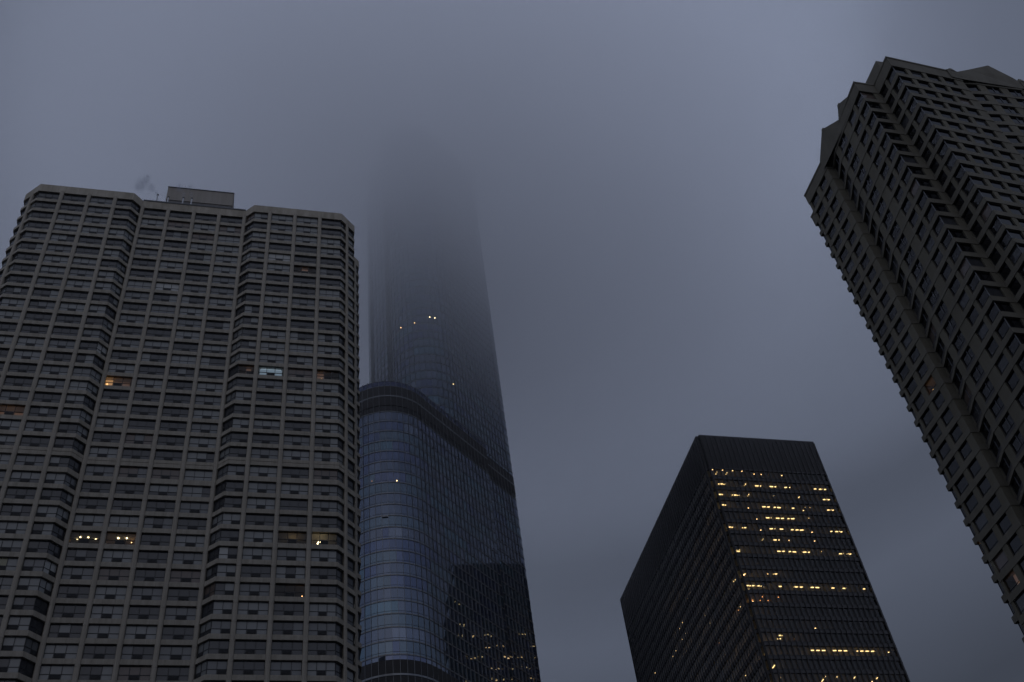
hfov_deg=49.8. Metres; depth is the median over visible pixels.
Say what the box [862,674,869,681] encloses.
window
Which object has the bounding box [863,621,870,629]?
window
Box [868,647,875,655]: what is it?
window
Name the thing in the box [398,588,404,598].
window
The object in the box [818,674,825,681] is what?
window
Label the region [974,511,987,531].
window
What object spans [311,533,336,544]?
window
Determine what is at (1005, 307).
window
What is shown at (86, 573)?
window
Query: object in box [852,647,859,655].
window
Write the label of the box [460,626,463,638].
window
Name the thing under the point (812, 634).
window
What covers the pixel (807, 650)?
window
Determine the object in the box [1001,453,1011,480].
window
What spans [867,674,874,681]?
window
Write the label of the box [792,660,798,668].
window
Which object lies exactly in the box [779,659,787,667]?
window
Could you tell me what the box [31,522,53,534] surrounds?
window
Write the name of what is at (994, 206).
window
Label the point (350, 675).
window
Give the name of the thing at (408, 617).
window
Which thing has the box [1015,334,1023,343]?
window
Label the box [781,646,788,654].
window
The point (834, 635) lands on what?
window
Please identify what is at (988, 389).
window
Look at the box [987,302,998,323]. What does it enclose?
window
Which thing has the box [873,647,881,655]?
window
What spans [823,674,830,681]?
window
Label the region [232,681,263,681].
window
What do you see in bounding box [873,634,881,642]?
window
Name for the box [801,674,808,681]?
window
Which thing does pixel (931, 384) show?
window
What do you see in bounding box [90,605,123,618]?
window
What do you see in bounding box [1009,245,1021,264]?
window
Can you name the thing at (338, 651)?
window
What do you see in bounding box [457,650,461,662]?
window
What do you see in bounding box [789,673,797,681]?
window
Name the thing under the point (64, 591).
window
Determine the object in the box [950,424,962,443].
window
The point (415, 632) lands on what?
window
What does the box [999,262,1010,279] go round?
window
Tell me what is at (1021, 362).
window
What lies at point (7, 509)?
window
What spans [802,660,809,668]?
window
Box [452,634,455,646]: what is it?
window
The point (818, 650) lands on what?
window
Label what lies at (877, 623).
window
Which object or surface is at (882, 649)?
window
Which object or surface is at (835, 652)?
window
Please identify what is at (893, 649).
window
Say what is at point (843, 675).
window
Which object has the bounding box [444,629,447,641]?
window
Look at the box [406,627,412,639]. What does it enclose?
window
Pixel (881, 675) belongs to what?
window
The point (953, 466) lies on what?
window
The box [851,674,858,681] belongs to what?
window
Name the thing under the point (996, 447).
window
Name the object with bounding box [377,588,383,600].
window
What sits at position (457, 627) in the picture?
window
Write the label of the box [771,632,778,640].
window
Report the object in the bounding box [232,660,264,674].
window
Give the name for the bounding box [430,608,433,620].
window
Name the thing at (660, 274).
sky
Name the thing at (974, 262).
window
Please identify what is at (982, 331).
window
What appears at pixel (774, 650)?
window
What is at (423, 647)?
window
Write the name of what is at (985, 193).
window
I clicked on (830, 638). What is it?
window
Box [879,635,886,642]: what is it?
window
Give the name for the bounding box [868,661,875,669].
window
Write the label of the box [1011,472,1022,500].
window
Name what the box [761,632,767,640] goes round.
window
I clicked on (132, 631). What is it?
window
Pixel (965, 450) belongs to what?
window
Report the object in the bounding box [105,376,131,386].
window
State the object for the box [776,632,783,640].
window
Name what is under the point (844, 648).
window
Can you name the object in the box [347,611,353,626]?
window
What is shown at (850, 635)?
window
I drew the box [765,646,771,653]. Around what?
window
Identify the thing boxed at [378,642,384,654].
window
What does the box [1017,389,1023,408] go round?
window
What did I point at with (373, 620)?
window
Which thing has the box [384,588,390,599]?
window
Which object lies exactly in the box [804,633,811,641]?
window
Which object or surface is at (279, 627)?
window
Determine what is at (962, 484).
window
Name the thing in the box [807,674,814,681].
window
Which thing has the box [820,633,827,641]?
window
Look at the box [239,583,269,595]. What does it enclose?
window
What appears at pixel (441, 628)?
window
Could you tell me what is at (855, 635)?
window
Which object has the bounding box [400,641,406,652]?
window
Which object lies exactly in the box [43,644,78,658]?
window
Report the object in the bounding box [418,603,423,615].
window
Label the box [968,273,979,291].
window
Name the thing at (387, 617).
window
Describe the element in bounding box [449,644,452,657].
window
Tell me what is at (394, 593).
window
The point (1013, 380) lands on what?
window
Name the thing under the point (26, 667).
window
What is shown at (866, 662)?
window
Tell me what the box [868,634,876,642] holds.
window
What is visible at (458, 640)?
window
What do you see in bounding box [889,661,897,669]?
window
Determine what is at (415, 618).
window
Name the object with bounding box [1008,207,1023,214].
window
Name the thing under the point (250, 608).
window
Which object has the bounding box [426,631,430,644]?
window
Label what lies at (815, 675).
window
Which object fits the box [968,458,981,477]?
window
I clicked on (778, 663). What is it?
window
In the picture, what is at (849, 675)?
window
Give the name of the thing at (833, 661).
window
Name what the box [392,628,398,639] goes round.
window
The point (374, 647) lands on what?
window
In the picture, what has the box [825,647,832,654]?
window
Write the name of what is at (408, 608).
window
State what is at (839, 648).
window
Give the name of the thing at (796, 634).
window
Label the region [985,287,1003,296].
window
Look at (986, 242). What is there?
window
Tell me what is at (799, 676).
window
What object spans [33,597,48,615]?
window
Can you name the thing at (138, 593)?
window
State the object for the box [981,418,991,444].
window
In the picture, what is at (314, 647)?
window
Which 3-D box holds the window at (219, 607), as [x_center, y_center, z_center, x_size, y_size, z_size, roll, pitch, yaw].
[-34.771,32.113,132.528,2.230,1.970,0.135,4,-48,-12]
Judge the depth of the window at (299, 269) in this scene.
181.70 m
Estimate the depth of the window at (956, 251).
149.94 m
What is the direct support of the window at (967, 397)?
in the stone tower at (914, 195)
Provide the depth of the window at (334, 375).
165.12 m
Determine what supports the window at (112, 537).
in the apartment tower at (180, 497)
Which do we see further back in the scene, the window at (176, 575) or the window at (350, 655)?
the window at (176, 575)
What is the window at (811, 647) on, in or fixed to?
in the office tower at (749, 566)
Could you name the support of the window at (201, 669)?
in the apartment tower at (180, 497)
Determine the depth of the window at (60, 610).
129.85 m
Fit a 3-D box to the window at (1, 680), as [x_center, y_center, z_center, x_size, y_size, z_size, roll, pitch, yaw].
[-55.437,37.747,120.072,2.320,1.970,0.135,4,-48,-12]
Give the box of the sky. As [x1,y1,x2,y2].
[0,0,1023,681]
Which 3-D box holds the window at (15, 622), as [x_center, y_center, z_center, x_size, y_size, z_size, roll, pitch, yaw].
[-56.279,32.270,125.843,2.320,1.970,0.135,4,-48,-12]
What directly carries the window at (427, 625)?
in the glass tower at (443, 589)
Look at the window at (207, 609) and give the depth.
132.66 m
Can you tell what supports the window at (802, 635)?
in the office tower at (749, 566)
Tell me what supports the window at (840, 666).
in the office tower at (749, 566)
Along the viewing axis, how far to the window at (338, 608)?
135.85 m
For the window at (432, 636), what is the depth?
239.95 m
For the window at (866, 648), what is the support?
in the office tower at (749, 566)
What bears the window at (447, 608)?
in the glass tower at (443, 589)
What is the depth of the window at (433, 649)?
237.50 m
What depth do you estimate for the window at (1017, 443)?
135.39 m
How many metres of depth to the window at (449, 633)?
245.97 m
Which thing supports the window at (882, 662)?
in the office tower at (749, 566)
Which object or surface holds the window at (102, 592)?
in the apartment tower at (180, 497)
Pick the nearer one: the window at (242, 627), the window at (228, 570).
the window at (242, 627)
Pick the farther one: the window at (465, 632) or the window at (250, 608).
the window at (465, 632)
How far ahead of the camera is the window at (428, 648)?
236.75 m
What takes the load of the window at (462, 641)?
in the glass tower at (443, 589)
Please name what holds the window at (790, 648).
in the office tower at (749, 566)
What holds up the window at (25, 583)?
in the apartment tower at (180, 497)
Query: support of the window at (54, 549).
in the apartment tower at (180, 497)
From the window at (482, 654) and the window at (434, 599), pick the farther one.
the window at (482, 654)
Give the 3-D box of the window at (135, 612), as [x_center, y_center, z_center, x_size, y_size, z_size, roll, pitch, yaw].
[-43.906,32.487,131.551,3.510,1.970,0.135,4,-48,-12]
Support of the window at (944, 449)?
in the stone tower at (914, 195)
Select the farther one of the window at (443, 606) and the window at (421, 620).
the window at (443, 606)
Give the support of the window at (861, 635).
in the office tower at (749, 566)
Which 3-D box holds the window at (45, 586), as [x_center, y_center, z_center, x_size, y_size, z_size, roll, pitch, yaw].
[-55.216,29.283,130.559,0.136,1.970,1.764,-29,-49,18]
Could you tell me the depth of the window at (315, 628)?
133.23 m
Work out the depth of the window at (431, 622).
242.30 m
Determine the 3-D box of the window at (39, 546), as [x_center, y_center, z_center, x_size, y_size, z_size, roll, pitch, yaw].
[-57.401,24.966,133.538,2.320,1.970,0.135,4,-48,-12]
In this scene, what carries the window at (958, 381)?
in the stone tower at (914, 195)
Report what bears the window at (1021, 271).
in the stone tower at (914, 195)
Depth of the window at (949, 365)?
151.39 m
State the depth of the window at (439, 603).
248.90 m
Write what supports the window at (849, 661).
in the office tower at (749, 566)
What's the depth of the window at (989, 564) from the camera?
143.14 m
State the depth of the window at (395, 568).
300.19 m
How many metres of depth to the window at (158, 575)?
135.49 m
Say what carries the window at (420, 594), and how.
in the glass tower at (443, 589)
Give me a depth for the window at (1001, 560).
136.74 m
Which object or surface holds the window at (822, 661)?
in the office tower at (749, 566)
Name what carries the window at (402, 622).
in the glass tower at (443, 589)
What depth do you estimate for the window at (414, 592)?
244.92 m
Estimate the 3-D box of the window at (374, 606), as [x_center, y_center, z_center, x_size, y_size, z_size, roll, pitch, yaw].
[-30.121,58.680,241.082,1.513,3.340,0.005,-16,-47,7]
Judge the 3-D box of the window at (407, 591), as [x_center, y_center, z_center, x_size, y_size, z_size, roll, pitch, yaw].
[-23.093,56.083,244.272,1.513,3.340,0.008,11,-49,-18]
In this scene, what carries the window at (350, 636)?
in the apartment tower at (180, 497)
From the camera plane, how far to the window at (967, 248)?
149.41 m
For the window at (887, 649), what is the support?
in the office tower at (749, 566)
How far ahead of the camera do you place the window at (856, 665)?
276.92 m
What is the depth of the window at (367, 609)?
241.30 m
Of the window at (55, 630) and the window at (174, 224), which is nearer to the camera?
the window at (55, 630)
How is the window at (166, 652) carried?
in the apartment tower at (180, 497)
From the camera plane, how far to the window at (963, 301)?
147.61 m
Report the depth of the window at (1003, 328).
138.97 m
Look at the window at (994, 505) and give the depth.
138.87 m
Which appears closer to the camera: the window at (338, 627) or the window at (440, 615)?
the window at (338, 627)
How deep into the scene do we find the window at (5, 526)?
134.85 m
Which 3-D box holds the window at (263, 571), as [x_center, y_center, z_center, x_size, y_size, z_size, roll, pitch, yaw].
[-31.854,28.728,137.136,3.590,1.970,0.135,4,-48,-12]
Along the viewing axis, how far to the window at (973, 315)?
145.47 m
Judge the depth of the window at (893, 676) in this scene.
276.18 m
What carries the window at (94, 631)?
in the apartment tower at (180, 497)
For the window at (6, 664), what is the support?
in the apartment tower at (180, 497)
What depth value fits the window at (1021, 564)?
133.00 m
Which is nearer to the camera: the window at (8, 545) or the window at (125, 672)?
the window at (125, 672)
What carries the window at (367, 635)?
in the glass tower at (443, 589)
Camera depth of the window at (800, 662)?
273.56 m
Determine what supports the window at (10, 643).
in the apartment tower at (180, 497)
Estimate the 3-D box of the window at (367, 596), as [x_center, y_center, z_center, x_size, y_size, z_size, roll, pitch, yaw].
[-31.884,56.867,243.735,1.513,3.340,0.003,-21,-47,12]
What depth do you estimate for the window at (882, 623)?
287.71 m
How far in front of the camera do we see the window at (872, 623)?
286.97 m
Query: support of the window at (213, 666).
in the apartment tower at (180, 497)
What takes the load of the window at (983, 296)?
in the stone tower at (914, 195)
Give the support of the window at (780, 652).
in the office tower at (749, 566)
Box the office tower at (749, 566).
[620,435,909,681]
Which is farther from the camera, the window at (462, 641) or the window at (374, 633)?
the window at (462, 641)
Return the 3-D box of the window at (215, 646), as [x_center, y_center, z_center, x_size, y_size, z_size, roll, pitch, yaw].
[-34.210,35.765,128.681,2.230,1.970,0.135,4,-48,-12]
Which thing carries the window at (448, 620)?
in the glass tower at (443, 589)
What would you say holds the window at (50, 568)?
in the apartment tower at (180, 497)
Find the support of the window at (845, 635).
in the office tower at (749, 566)
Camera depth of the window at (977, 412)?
144.86 m
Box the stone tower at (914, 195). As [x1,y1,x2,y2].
[804,56,1023,642]
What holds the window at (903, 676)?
in the office tower at (749, 566)
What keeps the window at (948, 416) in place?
in the stone tower at (914, 195)
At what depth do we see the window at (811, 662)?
274.30 m
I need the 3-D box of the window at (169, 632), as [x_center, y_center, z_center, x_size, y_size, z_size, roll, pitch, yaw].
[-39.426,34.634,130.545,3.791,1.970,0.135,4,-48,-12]
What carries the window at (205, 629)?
in the apartment tower at (180, 497)
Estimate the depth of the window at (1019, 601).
132.64 m
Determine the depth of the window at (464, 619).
254.43 m
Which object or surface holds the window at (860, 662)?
in the office tower at (749, 566)
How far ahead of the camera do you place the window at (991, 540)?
138.94 m
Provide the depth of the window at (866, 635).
283.73 m
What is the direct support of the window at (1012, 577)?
in the stone tower at (914, 195)
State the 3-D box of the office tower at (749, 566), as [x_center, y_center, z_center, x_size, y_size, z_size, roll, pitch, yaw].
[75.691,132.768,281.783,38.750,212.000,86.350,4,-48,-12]
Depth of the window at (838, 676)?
272.93 m
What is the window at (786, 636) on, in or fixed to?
in the office tower at (749, 566)
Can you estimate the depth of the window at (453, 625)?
249.42 m
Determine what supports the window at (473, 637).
in the glass tower at (443, 589)
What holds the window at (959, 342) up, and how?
in the stone tower at (914, 195)
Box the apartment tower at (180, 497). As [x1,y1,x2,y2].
[0,184,361,681]
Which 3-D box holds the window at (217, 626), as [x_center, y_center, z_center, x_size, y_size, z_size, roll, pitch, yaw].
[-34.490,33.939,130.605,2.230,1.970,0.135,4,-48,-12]
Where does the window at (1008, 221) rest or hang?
in the stone tower at (914, 195)
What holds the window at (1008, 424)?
in the stone tower at (914, 195)
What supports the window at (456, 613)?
in the glass tower at (443, 589)
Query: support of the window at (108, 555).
in the apartment tower at (180, 497)
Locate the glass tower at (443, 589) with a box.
[359,122,540,681]
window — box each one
[0,405,24,414]
[0,504,31,515]
[0,521,27,533]
[0,539,22,551]
[0,557,17,569]
[0,576,12,589]
[0,657,20,671]
[0,679,15,681]
[1,636,26,650]
[6,616,31,629]
[12,596,35,609]
[17,577,40,589]
[18,658,34,677]
[22,558,44,570]
[23,637,38,656]
[27,540,49,552]
[28,617,43,635]
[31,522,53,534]
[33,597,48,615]
[36,505,57,516]
[38,578,52,595]
[38,665,74,679]
[43,559,57,576]
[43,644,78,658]
[47,541,61,558]
[48,624,82,637]
[51,523,65,540]
[52,604,86,617]
[56,585,89,598]
[61,566,93,579]
[65,548,97,560]
[69,531,100,543]
[78,665,112,679]
[82,645,116,658]
[86,624,119,638]
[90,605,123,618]
[94,586,126,598]
[98,567,129,580]
[101,550,132,561]
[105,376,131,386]
[105,532,135,544]
[117,666,151,679]
[121,645,154,659]
[124,625,156,638]
[128,606,159,618]
[131,587,162,599]
[134,569,165,581]
[137,551,167,563]
[151,468,179,478]
[156,666,189,680]
[159,646,191,659]
[162,626,193,639]
[164,607,196,619]
[167,221,189,228]
[167,588,198,600]
[170,570,200,582]
[195,660,207,678]
[197,640,209,657]
[199,620,211,637]
[201,601,213,618]
[204,582,215,598]
[206,564,217,580]
[206,660,227,674]
[208,640,228,653]
[211,620,230,633]
[213,601,232,613]
[215,582,234,594]
[217,564,235,576]
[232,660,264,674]
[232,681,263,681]
[234,640,265,653]
[236,620,267,633]
[237,601,268,614]
[238,365,253,385]
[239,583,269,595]
[241,565,270,577]
[258,366,283,375]
[270,661,301,674]
[271,641,302,654]
[272,621,302,634]
[274,602,303,615]
[275,584,304,596]
[278,531,306,543]
[294,266,315,273]
[307,661,334,675]
[308,622,335,635]
[308,641,335,654]
[309,603,335,615]
[310,585,335,597]
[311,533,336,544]
[317,370,338,379]
[335,642,341,657]
[335,662,341,678]
[336,604,341,618]
[336,623,341,637]
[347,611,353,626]
[347,630,353,645]
[347,649,353,664]
[347,669,353,681]
[359,129,540,681]
[365,592,369,604]
[365,605,370,617]
[365,618,370,630]
[365,631,370,644]
[365,645,370,658]
[371,590,376,602]
[371,603,376,615]
[371,616,376,628]
[371,629,377,642]
[372,643,377,656]
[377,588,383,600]
[378,601,383,613]
[378,615,383,627]
[378,628,384,640]
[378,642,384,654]
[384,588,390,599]
[384,601,390,612]
[385,614,391,626]
[385,627,391,639]
[385,641,391,653]
[391,588,397,598]
[391,600,397,611]
[392,614,398,625]
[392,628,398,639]
[392,641,399,652]
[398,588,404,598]
[398,600,404,612]
[399,614,405,625]
[399,628,405,638]
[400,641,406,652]
[405,588,410,599]
[405,601,411,612]
[406,614,411,626]
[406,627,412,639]
[407,641,413,653]
[411,589,416,600]
[412,602,417,613]
[413,615,418,627]
[413,628,418,640]
[414,642,419,654]
[418,590,422,602]
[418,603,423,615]
[419,616,424,628]
[420,630,424,642]
[420,643,425,656]
[423,592,427,604]
[424,605,428,617]
[425,618,429,630]
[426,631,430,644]
[426,645,431,658]
[429,595,432,606]
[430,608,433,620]
[430,620,434,633]
[431,634,434,646]
[432,647,435,660]
[433,598,436,609]
[434,611,437,622]
[435,624,438,635]
[436,636,439,649]
[437,651,440,663]
[438,600,441,612]
[438,612,441,624]
[439,625,442,638]
[440,639,443,651]
[442,603,445,615]
[443,616,446,628]
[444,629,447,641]
[445,642,448,654]
[446,605,449,617]
[447,619,450,630]
[448,632,451,643]
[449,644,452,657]
[450,609,453,620]
[451,621,454,633]
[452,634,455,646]
[453,647,456,659]
[454,611,457,622]
[455,624,458,635]
[456,637,460,649]
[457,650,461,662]
[459,614,462,625]
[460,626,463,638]
[461,640,464,651]
[462,653,465,664]
[463,616,466,628]
[464,629,467,641]
[465,642,468,654]
[468,631,471,643]
[469,645,472,656]
[472,635,475,646]
[473,647,476,658]
[476,636,479,648]
[477,650,480,661]
[481,652,484,663]
[488,645,491,656]
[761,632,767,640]
[765,632,772,640]
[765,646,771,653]
[769,659,775,667]
[770,646,777,654]
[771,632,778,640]
[774,659,781,667]
[774,673,780,681]
[775,646,782,654]
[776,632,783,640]
[778,673,785,681]
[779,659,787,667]
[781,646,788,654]
[782,633,789,640]
[784,673,791,681]
[785,659,792,668]
[786,646,793,654]
[788,633,794,640]
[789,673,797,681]
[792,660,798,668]
[793,633,800,640]
[793,646,799,654]
[795,673,802,681]
[796,660,804,668]
[797,646,804,654]
[798,633,806,641]
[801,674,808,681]
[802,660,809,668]
[803,646,810,654]
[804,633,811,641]
[807,660,815,668]
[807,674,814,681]
[808,646,815,654]
[809,633,816,641]
[813,660,820,668]
[814,646,821,654]
[814,674,819,681]
[815,633,822,641]
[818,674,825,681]
[819,660,826,668]
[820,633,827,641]
[820,647,826,654]
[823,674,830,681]
[824,660,831,668]
[825,633,833,641]
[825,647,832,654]
[829,660,837,668]
[829,674,836,681]
[830,647,837,654]
[831,634,838,641]
[834,674,841,681]
[835,660,842,668]
[836,634,843,641]
[836,647,843,655]
[840,660,848,668]
[840,674,847,681]
[841,647,848,655]
[842,634,849,641]
[845,674,852,681]
[846,647,854,655]
[846,660,853,668]
[847,634,854,641]
[851,660,859,668]
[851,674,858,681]
[852,634,860,642]
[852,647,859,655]
[856,674,863,681]
[857,647,865,655]
[857,661,864,668]
[858,634,865,642]
[862,661,869,668]
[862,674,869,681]
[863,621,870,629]
[863,634,870,642]
[863,647,870,655]
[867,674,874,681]
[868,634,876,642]
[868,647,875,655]
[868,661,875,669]
[869,622,876,629]
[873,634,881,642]
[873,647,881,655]
[873,661,881,669]
[873,674,880,681]
[874,622,881,629]
[878,674,885,681]
[879,622,886,629]
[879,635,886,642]
[879,648,886,655]
[879,661,886,669]
[884,635,891,642]
[884,648,891,655]
[884,661,891,669]
[884,674,891,681]
[889,648,896,655]
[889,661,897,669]
[889,675,896,681]
[895,661,902,669]
[895,675,902,681]
[900,675,907,681]
[925,377,936,394]
[938,440,950,459]
[941,407,953,426]
[944,315,956,339]
[945,354,953,378]
[947,457,959,476]
[949,277,960,295]
[950,244,960,262]
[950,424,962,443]
[953,331,965,354]
[954,368,962,393]
[956,474,968,494]
[958,244,975,252]
[958,291,969,310]
[959,259,969,277]
[959,441,971,460]
[959,506,965,517]
[962,346,974,370]
[963,384,971,409]
[965,493,977,513]
[967,258,984,266]
[967,306,978,325]
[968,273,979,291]
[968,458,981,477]
[968,524,975,535]
[971,362,984,387]
[972,221,981,237]
[972,402,981,427]
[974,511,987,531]
[976,272,994,281]
[976,321,988,340]
[977,288,988,307]
[978,476,990,496]
[978,543,984,554]
[980,190,995,198]
[980,378,994,403]
[981,204,991,222]
[981,234,990,250]
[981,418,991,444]
[984,530,997,551]
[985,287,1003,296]
[986,337,998,357]
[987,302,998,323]
[987,494,1001,515]
[987,561,994,573]
[989,203,1004,211]
[989,217,1001,235]
[990,249,1000,265]
[990,395,1004,420]
[991,435,1001,462]
[994,550,1008,571]
[995,302,1013,311]
[996,319,1008,339]
[996,354,1008,373]
[997,514,1011,535]
[997,581,1004,593]
[998,216,1014,225]
[999,231,1011,249]
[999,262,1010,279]
[1000,412,1015,439]
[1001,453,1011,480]
[1004,570,1019,591]
[1005,318,1023,327]
[1006,370,1019,391]
[1007,335,1019,355]
[1007,601,1014,614]
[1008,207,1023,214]
[1008,230,1023,239]
[1008,533,1022,554]
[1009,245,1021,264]
[1009,277,1020,294]
[1010,431,1023,457]
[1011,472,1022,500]
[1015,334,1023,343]
[1015,591,1023,613]
[1017,354,1023,373]
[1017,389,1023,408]
[1018,558,1023,573]
[1019,264,1023,277]
[1019,296,1023,308]
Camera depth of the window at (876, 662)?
278.07 m
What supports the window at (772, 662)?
in the office tower at (749, 566)
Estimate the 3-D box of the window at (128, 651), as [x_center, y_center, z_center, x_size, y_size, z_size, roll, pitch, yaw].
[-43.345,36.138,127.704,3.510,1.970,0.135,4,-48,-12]
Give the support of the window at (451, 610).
in the glass tower at (443, 589)
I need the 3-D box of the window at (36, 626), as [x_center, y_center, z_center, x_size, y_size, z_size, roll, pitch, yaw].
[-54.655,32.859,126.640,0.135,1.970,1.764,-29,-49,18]
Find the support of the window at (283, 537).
in the apartment tower at (180, 497)
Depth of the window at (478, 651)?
252.54 m
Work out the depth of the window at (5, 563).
131.13 m
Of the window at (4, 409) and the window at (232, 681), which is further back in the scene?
the window at (4, 409)
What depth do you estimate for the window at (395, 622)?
238.63 m
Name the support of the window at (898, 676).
in the office tower at (749, 566)
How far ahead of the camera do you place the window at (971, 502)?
143.28 m
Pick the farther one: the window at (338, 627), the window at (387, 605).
the window at (387, 605)
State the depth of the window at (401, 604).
241.57 m
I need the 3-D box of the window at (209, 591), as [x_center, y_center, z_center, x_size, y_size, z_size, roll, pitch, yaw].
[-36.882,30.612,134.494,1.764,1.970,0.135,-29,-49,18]
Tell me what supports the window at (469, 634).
in the glass tower at (443, 589)
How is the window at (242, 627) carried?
in the apartment tower at (180, 497)
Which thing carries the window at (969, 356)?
in the stone tower at (914, 195)
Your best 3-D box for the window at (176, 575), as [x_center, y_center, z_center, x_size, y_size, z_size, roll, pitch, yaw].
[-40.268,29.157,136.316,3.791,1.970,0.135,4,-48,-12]
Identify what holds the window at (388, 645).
in the glass tower at (443, 589)
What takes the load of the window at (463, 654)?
in the glass tower at (443, 589)
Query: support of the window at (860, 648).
in the office tower at (749, 566)
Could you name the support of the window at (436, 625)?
in the glass tower at (443, 589)
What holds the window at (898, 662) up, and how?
in the office tower at (749, 566)
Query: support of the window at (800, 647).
in the office tower at (749, 566)
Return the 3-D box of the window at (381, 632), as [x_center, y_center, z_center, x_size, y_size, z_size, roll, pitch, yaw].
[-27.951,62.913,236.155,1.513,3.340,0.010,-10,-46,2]
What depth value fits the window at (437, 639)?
240.71 m
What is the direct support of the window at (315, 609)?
in the apartment tower at (180, 497)
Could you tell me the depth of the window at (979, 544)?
145.54 m
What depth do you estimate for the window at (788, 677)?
270.01 m
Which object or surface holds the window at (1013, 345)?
in the stone tower at (914, 195)
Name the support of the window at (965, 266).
in the stone tower at (914, 195)
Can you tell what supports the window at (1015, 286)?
in the stone tower at (914, 195)
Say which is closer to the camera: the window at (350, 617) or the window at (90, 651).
the window at (90, 651)
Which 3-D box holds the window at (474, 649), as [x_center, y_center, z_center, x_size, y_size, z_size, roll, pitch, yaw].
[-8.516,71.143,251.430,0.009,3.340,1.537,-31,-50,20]
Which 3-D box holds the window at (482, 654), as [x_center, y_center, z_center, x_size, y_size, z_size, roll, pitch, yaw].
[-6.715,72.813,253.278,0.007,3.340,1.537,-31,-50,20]
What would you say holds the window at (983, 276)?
in the stone tower at (914, 195)
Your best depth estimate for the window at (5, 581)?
129.29 m
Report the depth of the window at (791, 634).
279.20 m
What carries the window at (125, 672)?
in the apartment tower at (180, 497)
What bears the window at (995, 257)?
in the stone tower at (914, 195)
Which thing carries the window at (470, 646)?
in the glass tower at (443, 589)
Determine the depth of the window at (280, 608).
134.27 m
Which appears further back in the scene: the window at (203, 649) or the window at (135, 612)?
the window at (135, 612)
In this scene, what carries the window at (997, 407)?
in the stone tower at (914, 195)
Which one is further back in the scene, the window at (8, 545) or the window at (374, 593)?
the window at (374, 593)
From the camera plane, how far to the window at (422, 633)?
238.26 m
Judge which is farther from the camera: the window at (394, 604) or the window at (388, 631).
the window at (394, 604)
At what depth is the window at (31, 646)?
124.76 m
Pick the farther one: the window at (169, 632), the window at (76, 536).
the window at (76, 536)
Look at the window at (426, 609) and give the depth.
243.91 m
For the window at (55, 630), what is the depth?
127.90 m
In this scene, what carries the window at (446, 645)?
in the glass tower at (443, 589)
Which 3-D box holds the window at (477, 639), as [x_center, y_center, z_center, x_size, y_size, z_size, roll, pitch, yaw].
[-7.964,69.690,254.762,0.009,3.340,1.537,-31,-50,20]
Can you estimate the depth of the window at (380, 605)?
240.98 m
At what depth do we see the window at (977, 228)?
151.26 m
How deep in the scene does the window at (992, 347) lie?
141.13 m
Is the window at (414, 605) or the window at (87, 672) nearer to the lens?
the window at (87, 672)
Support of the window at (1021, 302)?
in the stone tower at (914, 195)
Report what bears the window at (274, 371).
in the apartment tower at (180, 497)
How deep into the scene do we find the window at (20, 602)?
127.84 m
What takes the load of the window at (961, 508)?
in the stone tower at (914, 195)
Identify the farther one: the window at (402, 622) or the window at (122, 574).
the window at (402, 622)
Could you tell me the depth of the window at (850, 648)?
279.61 m
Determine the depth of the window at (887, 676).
275.91 m
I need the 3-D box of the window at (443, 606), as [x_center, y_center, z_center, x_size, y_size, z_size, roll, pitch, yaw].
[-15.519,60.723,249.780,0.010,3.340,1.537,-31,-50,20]
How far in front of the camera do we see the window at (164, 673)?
126.75 m
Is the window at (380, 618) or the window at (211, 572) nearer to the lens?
the window at (211, 572)
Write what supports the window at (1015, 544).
in the stone tower at (914, 195)
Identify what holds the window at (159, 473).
in the apartment tower at (180, 497)
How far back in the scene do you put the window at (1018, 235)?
144.69 m
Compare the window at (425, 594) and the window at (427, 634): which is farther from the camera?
the window at (425, 594)
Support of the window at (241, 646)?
in the apartment tower at (180, 497)
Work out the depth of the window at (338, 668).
130.08 m
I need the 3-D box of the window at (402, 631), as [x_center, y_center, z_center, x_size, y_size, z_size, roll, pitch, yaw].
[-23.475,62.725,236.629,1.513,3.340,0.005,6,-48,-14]
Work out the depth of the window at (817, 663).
274.60 m
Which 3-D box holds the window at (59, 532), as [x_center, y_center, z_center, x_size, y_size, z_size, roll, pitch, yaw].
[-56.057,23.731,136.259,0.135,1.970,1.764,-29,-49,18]
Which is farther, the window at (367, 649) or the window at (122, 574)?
the window at (367, 649)
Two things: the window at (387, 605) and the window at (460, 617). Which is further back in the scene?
the window at (460, 617)
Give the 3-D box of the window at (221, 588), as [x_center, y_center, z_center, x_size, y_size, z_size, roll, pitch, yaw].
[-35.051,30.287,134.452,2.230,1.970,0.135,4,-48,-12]
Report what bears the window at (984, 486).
in the stone tower at (914, 195)
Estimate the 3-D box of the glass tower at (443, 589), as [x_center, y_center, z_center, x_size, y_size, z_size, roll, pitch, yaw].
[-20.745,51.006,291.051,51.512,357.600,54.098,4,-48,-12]
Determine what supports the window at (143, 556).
in the apartment tower at (180, 497)
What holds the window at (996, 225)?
in the stone tower at (914, 195)
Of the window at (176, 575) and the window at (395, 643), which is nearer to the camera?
the window at (176, 575)
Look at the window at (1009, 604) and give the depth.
138.77 m
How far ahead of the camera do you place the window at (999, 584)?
140.92 m
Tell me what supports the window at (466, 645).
in the glass tower at (443, 589)
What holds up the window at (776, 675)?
in the office tower at (749, 566)
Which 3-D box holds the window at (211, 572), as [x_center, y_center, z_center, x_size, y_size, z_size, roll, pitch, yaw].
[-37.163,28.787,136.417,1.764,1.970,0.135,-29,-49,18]
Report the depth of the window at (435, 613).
245.70 m
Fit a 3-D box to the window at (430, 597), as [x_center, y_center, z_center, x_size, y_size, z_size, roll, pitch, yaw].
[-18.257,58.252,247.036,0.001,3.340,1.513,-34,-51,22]
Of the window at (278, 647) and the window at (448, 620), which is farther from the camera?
the window at (448, 620)
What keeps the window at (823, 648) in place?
in the office tower at (749, 566)

